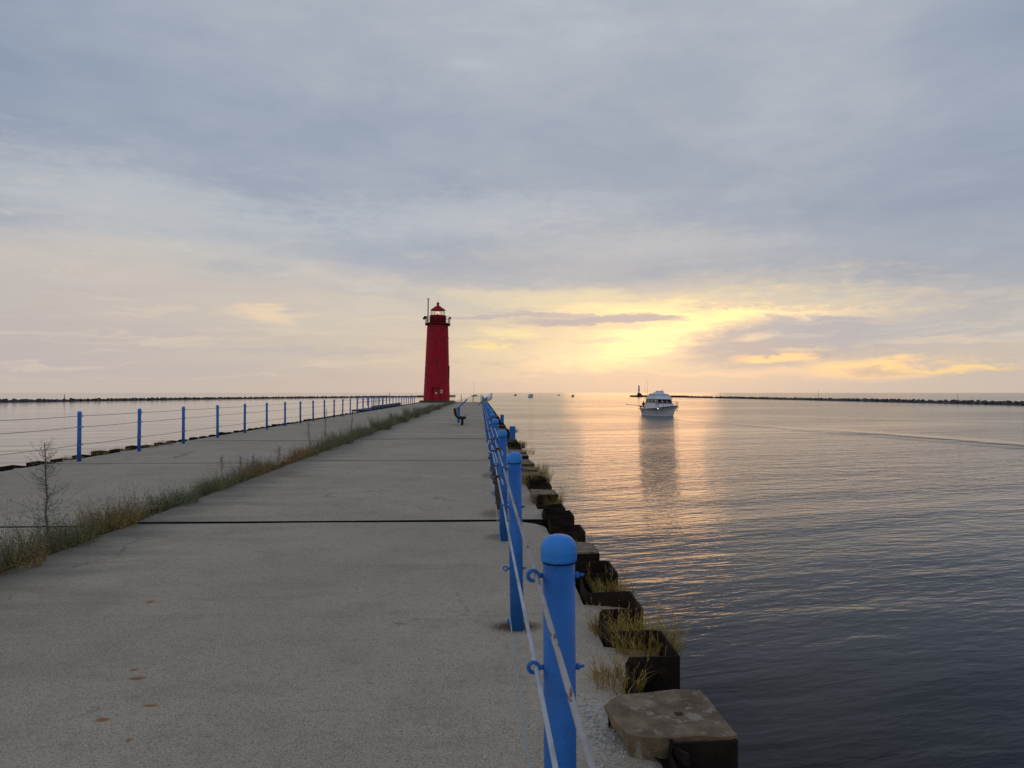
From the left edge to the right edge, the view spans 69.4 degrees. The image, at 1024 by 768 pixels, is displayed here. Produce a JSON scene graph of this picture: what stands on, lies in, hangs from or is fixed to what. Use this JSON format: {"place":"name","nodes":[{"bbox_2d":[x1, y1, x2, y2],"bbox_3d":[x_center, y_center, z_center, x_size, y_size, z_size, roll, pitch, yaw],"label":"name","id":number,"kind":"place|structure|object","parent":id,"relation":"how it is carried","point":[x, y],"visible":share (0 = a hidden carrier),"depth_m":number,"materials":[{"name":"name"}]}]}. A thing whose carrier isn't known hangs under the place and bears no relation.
{"place":"outdoors","nodes":[
{"label":"outdoors","id":0,"kind":"place"},
{"bbox_2d":[3,524,633,766],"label":"gravel","id":1,"kind":"structure","parent":0,"point":[601,740],"depth_m":3.36,"materials":[{"name":"grey gravel"}]},
{"bbox_2d":[0,393,1023,767],"bbox_3d":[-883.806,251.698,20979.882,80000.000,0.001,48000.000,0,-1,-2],"label":"water","id":2,"kind":"structure","parent":0,"point":[836,583],"depth_m":18.49,"materials":[{"name":"grey liquid"}]},
{"bbox_2d":[4,459,300,570],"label":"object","id":3,"kind":"object","parent":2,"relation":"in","point":[140,518],"depth_m":9.77,"materials":[{"name":"plant"}]},
{"bbox_2d":[0,527,59,575],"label":"weed bush","id":4,"kind":"object","parent":3,"relation":"on","point":[33,560],"visible":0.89,"depth_m":6.50,"materials":[{"name":"green plant"}]},
{"bbox_2d":[3,437,80,552],"bbox_3d":[-4.400,1.050,6.983,0.626,1.108,0.664,0,-1,-2],"label":"tall weed","id":5,"kind":"object","parent":3,"relation":"on","point":[47,501],"visible":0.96,"depth_m":6.99,"materials":[{"name":"brown plant"}]},
{"bbox_2d":[71,494,145,533],"bbox_3d":[-4.562,1.443,8.372,0.756,0.453,0.819,0,-1,20],"label":"weed bush","id":6,"kind":"object","parent":3,"relation":"on","point":[125,524],"visible":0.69,"depth_m":8.29,"materials":[{"name":"green plant"}]},
{"bbox_2d":[141,484,202,511],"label":"weed bush","id":7,"kind":"object","parent":3,"relation":"on","point":[185,502],"visible":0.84,"depth_m":9.96,"materials":[{"name":"green plant"}]},
{"bbox_2d":[0,400,455,574],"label":"weeds","id":8,"kind":"object","parent":3,"relation":"on","point":[328,444],"visible":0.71,"depth_m":9.31,"materials":[{"name":"green plant"}]},
{"bbox_2d":[0,402,662,767],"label":"pier deck","id":9,"kind":"structure","parent":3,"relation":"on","point":[393,496],"depth_m":5.00,"materials":[{"name":"concrete"}]},
{"bbox_2d":[42,515,106,547],"bbox_3d":[-4.412,1.490,7.508,0.581,0.339,0.674,0,-1,-2],"label":"weed bush","id":10,"kind":"object","parent":9,"relation":"on","point":[87,538],"visible":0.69,"depth_m":7.49,"materials":[{"name":"green plant"}]},
{"bbox_2d":[76,411,82,461],"bbox_3d":[-9.760,1.198,16.697,0.156,1.170,0.098,0,-1,-2],"label":"railing post","id":11,"kind":"object","parent":9,"relation":"on","point":[79,425],"visible":0.96,"depth_m":16.66,"materials":[{"name":"blue metal"}]},
{"bbox_2d":[0,396,414,420],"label":"rail wire","id":12,"kind":"object","parent":11,"relation":"attached to","point":[158,411],"visible":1,"depth_m":18.90,"materials":[{"name":"grey metal"}]},
{"bbox_2d":[137,408,142,450],"bbox_3d":[-9.880,1.232,19.621,0.141,1.170,0.098,0,-1,-34],"label":"railing post","id":13,"kind":"object","parent":9,"relation":"on","point":[139,421],"visible":0.99,"depth_m":19.58,"materials":[{"name":"blue metal"}]},
{"bbox_2d":[182,406,185,443],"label":"railing post","id":14,"kind":"object","parent":9,"relation":"on","point":[183,424],"visible":0.97,"depth_m":22.50,"materials":[{"name":"blue metal"}]},
{"bbox_2d":[196,476,233,495],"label":"weed bush","id":15,"kind":"object","parent":9,"relation":"on","point":[223,486],"visible":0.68,"depth_m":11.47,"materials":[{"name":"green plant"}]},
{"bbox_2d":[216,405,219,437],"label":"railing post","id":16,"kind":"object","parent":9,"relation":"on","point":[217,421],"visible":0.98,"depth_m":25.43,"materials":[{"name":"blue metal"}]},
{"bbox_2d":[243,404,246,432],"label":"railing post","id":17,"kind":"object","parent":9,"relation":"on","point":[245,412],"visible":0.94,"depth_m":28.37,"materials":[{"name":"blue metal"}]},
{"bbox_2d":[247,457,282,471],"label":"weed bush","id":18,"kind":"object","parent":9,"relation":"on","point":[268,464],"visible":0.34,"depth_m":14.66,"materials":[{"name":"green plant"}]},
{"bbox_2d":[266,403,268,428],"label":"railing post","id":19,"kind":"object","parent":9,"relation":"on","point":[267,405],"visible":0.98,"depth_m":31.30,"materials":[{"name":"blue metal"}]},
{"bbox_2d":[284,402,286,425],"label":"railing post","id":20,"kind":"object","parent":9,"relation":"on","point":[285,417],"visible":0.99,"depth_m":34.22,"materials":[{"name":"blue metal"}]},
{"bbox_2d":[299,401,301,423],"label":"railing post","id":21,"kind":"object","parent":9,"relation":"on","point":[300,422],"visible":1,"depth_m":37.14,"materials":[{"name":"blue metal"}]},
{"bbox_2d":[1,398,411,433],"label":"rail wire","id":22,"kind":"object","parent":21,"relation":"attached to","point":[149,421],"visible":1,"depth_m":19.25,"materials":[{"name":"grey metal"}]},
{"bbox_2d":[289,442,318,458],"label":"weed bush","id":23,"kind":"object","parent":9,"relation":"on","point":[301,450],"visible":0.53,"depth_m":17.79,"materials":[{"name":"green plant"}]},
{"bbox_2d":[305,418,313,445],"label":"tall weed","id":24,"kind":"object","parent":9,"relation":"on","point":[308,432],"visible":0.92,"depth_m":20.97,"materials":[{"name":"green plant"}]},
{"bbox_2d":[312,400,314,420],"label":"railing post","id":25,"kind":"object","parent":9,"relation":"on","point":[313,411],"visible":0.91,"depth_m":40.07,"materials":[{"name":"blue metal"}]},
{"bbox_2d":[333,399,335,417],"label":"railing post","id":26,"kind":"object","parent":9,"relation":"on","point":[334,411],"visible":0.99,"depth_m":45.93,"materials":[{"name":"blue metal"}]},
{"bbox_2d":[325,428,357,444],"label":"weed bush","id":27,"kind":"object","parent":9,"relation":"on","point":[351,440],"visible":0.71,"depth_m":21.91,"materials":[{"name":"green plant"}]},
{"bbox_2d":[352,424,374,434],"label":"weed bush","id":28,"kind":"object","parent":9,"relation":"on","point":[373,430],"visible":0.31,"depth_m":26.35,"materials":[{"name":"green plant"}]},
{"bbox_2d":[366,414,393,429],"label":"weed bush","id":29,"kind":"object","parent":9,"relation":"on","point":[388,423],"visible":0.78,"depth_m":30.22,"materials":[{"name":"green plant"}]},
{"bbox_2d":[389,411,409,422],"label":"weed bush","id":30,"kind":"object","parent":9,"relation":"on","point":[407,417],"visible":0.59,"depth_m":37.81,"materials":[{"name":"green plant"}]},
{"bbox_2d":[401,406,422,416],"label":"weed bush","id":31,"kind":"object","parent":9,"relation":"on","point":[417,412],"visible":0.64,"depth_m":44.87,"materials":[{"name":"green plant"}]},
{"bbox_2d":[412,405,430,413],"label":"weed bush","id":32,"kind":"object","parent":9,"relation":"on","point":[427,412],"visible":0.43,"depth_m":53.13,"materials":[{"name":"green plant"}]},
{"bbox_2d":[419,298,450,402],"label":"lighthouse","id":33,"kind":"object","parent":9,"relation":"on","point":[436,379],"visible":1,"depth_m":115.60,"materials":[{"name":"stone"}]},
{"bbox_2d":[432,387,440,400],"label":"door","id":34,"kind":"structure","parent":33,"relation":"in","point":[436,390],"depth_m":114.96,"materials":[{"name":"red paint"}]},
{"bbox_2d":[453,408,465,425],"bbox_3d":[-2.440,1.527,34.645,0.568,0.825,1.575,0,-1,-2],"label":"bench","id":35,"kind":"object","parent":9,"relation":"on","point":[457,416],"visible":0.93,"depth_m":33.93,"materials":[{"name":"black paint"}]},
{"bbox_2d":[457,399,467,422],"bbox_3d":[-2.527,1.355,37.363,0.576,1.214,1.140,0,-1,-2],"label":"information panel","id":36,"kind":"object","parent":9,"relation":"on","point":[458,411],"visible":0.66,"depth_m":36.88,"materials":[{"name":"blue paint"}]},
{"bbox_2d":[486,407,490,446],"bbox_3d":[-0.621,1.199,19.780,0.138,1.170,0.098,0,-1,-34],"label":"railing post","id":37,"kind":"object","parent":9,"relation":"on","point":[487,410],"visible":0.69,"depth_m":19.76,"materials":[{"name":"blue metal"}]},
{"bbox_2d":[487,409,492,456],"bbox_3d":[-0.487,1.165,16.887,0.145,1.170,0.098,0,-1,27],"label":"railing post","id":38,"kind":"object","parent":9,"relation":"on","point":[490,410],"visible":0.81,"depth_m":16.85,"materials":[{"name":"blue metal"}]},
{"bbox_2d":[488,413,495,471],"bbox_3d":[-0.381,1.132,14.084,0.140,1.170,0.098,0,-1,-34],"label":"railing post","id":39,"kind":"object","parent":9,"relation":"on","point":[492,416],"visible":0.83,"depth_m":14.05,"materials":[{"name":"blue metal"}]},
{"bbox_2d":[489,419,498,495],"bbox_3d":[-0.251,1.094,10.882,0.156,1.170,0.098,-1,0,-2],"label":"railing post","id":40,"kind":"object","parent":9,"relation":"on","point":[495,422],"visible":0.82,"depth_m":10.85,"materials":[{"name":"blue metal"}]},
{"bbox_2d":[494,430,508,540],"bbox_3d":[-0.102,1.056,7.614,0.144,1.171,0.102,0,-1,29],"label":"railing post","id":41,"kind":"object","parent":9,"relation":"on","point":[502,440],"visible":0.84,"depth_m":7.58,"materials":[{"name":"blue metal"}]},
{"bbox_2d":[482,398,595,767],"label":"rail rope","id":42,"kind":"object","parent":41,"relation":"attached to","point":[585,747],"visible":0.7,"depth_m":1.39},
{"bbox_2d":[501,452,526,630],"bbox_3d":[0.014,1.022,4.766,0.144,1.171,0.102,0,-1,29],"label":"railing post","id":43,"kind":"object","parent":9,"relation":"on","point":[514,462],"visible":0.92,"depth_m":4.73,"materials":[{"name":"blue metal"}]},
{"bbox_2d":[483,413,530,767],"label":"rail rope","id":44,"kind":"object","parent":43,"relation":"attached to","point":[529,766],"visible":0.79,"depth_m":3.14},
{"bbox_2d":[483,405,558,767],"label":"rail rope","id":45,"kind":"object","parent":43,"relation":"attached to","point":[546,721],"visible":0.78,"depth_m":2.13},
{"bbox_2d":[490,464,499,509],"bbox_3d":[-0.168,1.019,7.370,0.098,0.447,0.169,0,-1,-2],"label":"hanging chain","id":46,"kind":"object","parent":45,"relation":"hanging from","point":[496,491],"visible":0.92,"depth_m":7.33,"materials":[{"name":"grey metal"}]},
{"bbox_2d":[507,440,527,448],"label":"grass tuft","id":47,"kind":"object","parent":9,"relation":"on","point":[522,444],"visible":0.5,"depth_m":20.99,"materials":[{"name":"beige plant"}]},
{"bbox_2d":[507,444,535,454],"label":"grass tuft","id":48,"kind":"object","parent":9,"relation":"on","point":[533,453],"visible":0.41,"depth_m":18.99,"materials":[{"name":"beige plant"}]},
{"bbox_2d":[521,470,545,487],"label":"grass tuft","id":49,"kind":"object","parent":9,"relation":"on","point":[525,483],"visible":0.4,"depth_m":12.26,"materials":[{"name":"green plant"}]},
{"bbox_2d":[521,459,549,473],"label":"grass tuft","id":50,"kind":"object","parent":9,"relation":"on","point":[542,468],"visible":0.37,"depth_m":14.22,"materials":[{"name":"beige plant"}]},
{"bbox_2d":[524,464,555,482],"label":"grass tuft","id":51,"kind":"object","parent":9,"relation":"on","point":[547,477],"visible":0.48,"depth_m":12.80,"materials":[{"name":"green plant"}]},
{"bbox_2d":[526,534,584,767],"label":"railing post","id":52,"kind":"object","parent":9,"relation":"on","point":[559,575],"visible":0.93,"depth_m":1.95,"materials":[{"name":"blue metal"}]},
{"bbox_2d":[581,598,638,641],"bbox_3d":[0.609,1.507,4.714,0.431,0.257,0.380,0,-1,-2],"label":"grass tuft","id":53,"kind":"object","parent":9,"relation":"on","point":[596,622],"visible":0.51,"depth_m":4.70,"materials":[{"name":"green plant"}]},
{"bbox_2d":[584,635,653,695],"bbox_3d":[0.556,1.484,3.879,0.448,0.283,0.470,0,-1,-2],"label":"grass tuft","id":54,"kind":"object","parent":9,"relation":"on","point":[604,675],"visible":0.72,"depth_m":3.87,"materials":[{"name":"green plant"}]},
{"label":"railing post","id":55,"kind":"object","parent":9,"relation":"on","visible":0},
{"bbox_2d":[478,393,491,404],"bbox_3d":[-0.907,0.514,25.387,0.528,0.419,0.246,0,-1,6],"label":"gull","id":56,"kind":"object","parent":55,"relation":"on","point":[487,398],"visible":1,"depth_m":25.31,"materials":[{"name":"white"}]},
{"bbox_2d":[0,402,419,471],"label":"sheet pile wall","id":57,"kind":"structure","parent":2,"relation":"in","point":[28,464],"depth_m":20.26,"materials":[{"name":"metal"}]},
{"bbox_2d":[61,453,83,459],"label":"grass tuft","id":58,"kind":"object","parent":57,"relation":"on","point":[67,458],"visible":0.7,"depth_m":17.17,"materials":[{"name":"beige plant"}]},
{"bbox_2d":[88,448,110,455],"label":"grass tuft","id":59,"kind":"object","parent":57,"relation":"on","point":[96,453],"visible":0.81,"depth_m":18.44,"materials":[{"name":"green plant"}]},
{"bbox_2d":[154,438,172,445],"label":"grass tuft","id":60,"kind":"object","parent":57,"relation":"on","point":[163,443],"visible":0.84,"depth_m":22.03,"materials":[{"name":"green plant"}]},
{"bbox_2d":[352,395,400,411],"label":"side landing","id":61,"kind":"object","parent":57,"relation":"on","point":[380,406],"visible":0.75,"depth_m":74.33,"materials":[{"name":"blue paint"}]},
{"bbox_2d":[0,395,455,401],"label":"breakwater","id":62,"kind":"object","parent":2,"relation":"in","point":[87,399],"visible":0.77,"depth_m":365.55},
{"bbox_2d":[487,402,737,767],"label":"sheet pile wall","id":63,"kind":"structure","parent":2,"relation":"in","point":[558,519],"depth_m":4.79,"materials":[{"name":"metal"}]},
{"bbox_2d":[500,415,503,422],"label":"square post","id":64,"kind":"object","parent":63,"relation":"attached to","point":[501,418],"visible":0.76,"depth_m":35.41,"materials":[{"name":"blue metal"}]},
{"bbox_2d":[510,426,514,439],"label":"square post","id":65,"kind":"object","parent":63,"relation":"attached to","point":[512,432],"visible":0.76,"depth_m":21.92,"materials":[{"name":"blue metal"}]},
{"bbox_2d":[540,484,565,504],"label":"grass tuft","id":66,"kind":"object","parent":63,"relation":"on","point":[558,501],"visible":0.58,"depth_m":10.05,"materials":[{"name":"green plant"}]},
{"bbox_2d":[586,561,644,594],"bbox_3d":[0.760,1.497,5.541,0.430,0.297,0.526,0,-1,-15],"label":"grass tuft","id":67,"kind":"object","parent":63,"relation":"on","point":[599,585],"visible":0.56,"depth_m":5.55,"materials":[{"name":"green plant"}]},
{"bbox_2d":[604,605,658,645],"bbox_3d":[0.724,1.518,4.538,0.424,0.232,0.397,-1,-1,38],"label":"grass tuft","id":68,"kind":"object","parent":63,"relation":"on","point":[626,626],"visible":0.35,"depth_m":4.53,"materials":[{"name":"green plant"}]},
{"bbox_2d":[600,593,690,657],"bbox_3d":[0.769,1.468,4.387,0.613,0.328,0.697,0,-1,-2],"label":"grass tuft","id":69,"kind":"object","parent":63,"relation":"on","point":[645,650],"visible":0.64,"depth_m":4.36,"materials":[{"name":"green plant"}]},
{"bbox_2d":[603,689,736,767],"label":"concrete block","id":70,"kind":"structure","parent":63,"relation":"on","point":[647,726],"depth_m":3.19,"materials":[{"name":"grey concrete"}]},
{"bbox_2d":[669,739,697,767],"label":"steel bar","id":71,"kind":"object","parent":63,"relation":"on","point":[684,758],"visible":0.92,"depth_m":2.97,"materials":[{"name":"brown metal"}]},
{"bbox_2d":[627,390,678,415],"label":"motor yacht","id":72,"kind":"object","parent":2,"relation":"on","point":[658,403],"visible":0.97,"depth_m":113.90,"materials":[{"name":"white paint"}]},
{"bbox_2d":[630,395,1023,404],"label":"breakwater","id":73,"kind":"object","parent":2,"relation":"in","point":[992,402],"visible":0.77,"depth_m":286.81,"materials":[{"name":"grey stone"}]},
{"bbox_2d":[0,0,1023,392],"label":"sky","id":74,"kind":"structure","parent":0,"point":[197,196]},
{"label":"railing post","id":75,"kind":"object","parent":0,"visible":0},
{"bbox_2d":[2,402,403,454],"bbox_3d":[-11.427,1.818,54.800,0.118,0.022,99.501,0,-1,-3],"label":"rail wire","id":76,"kind":"object","parent":75,"relation":"attached to","point":[153,435],"visible":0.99,"depth_m":19.34,"materials":[{"name":"grey metal"}]}
]}

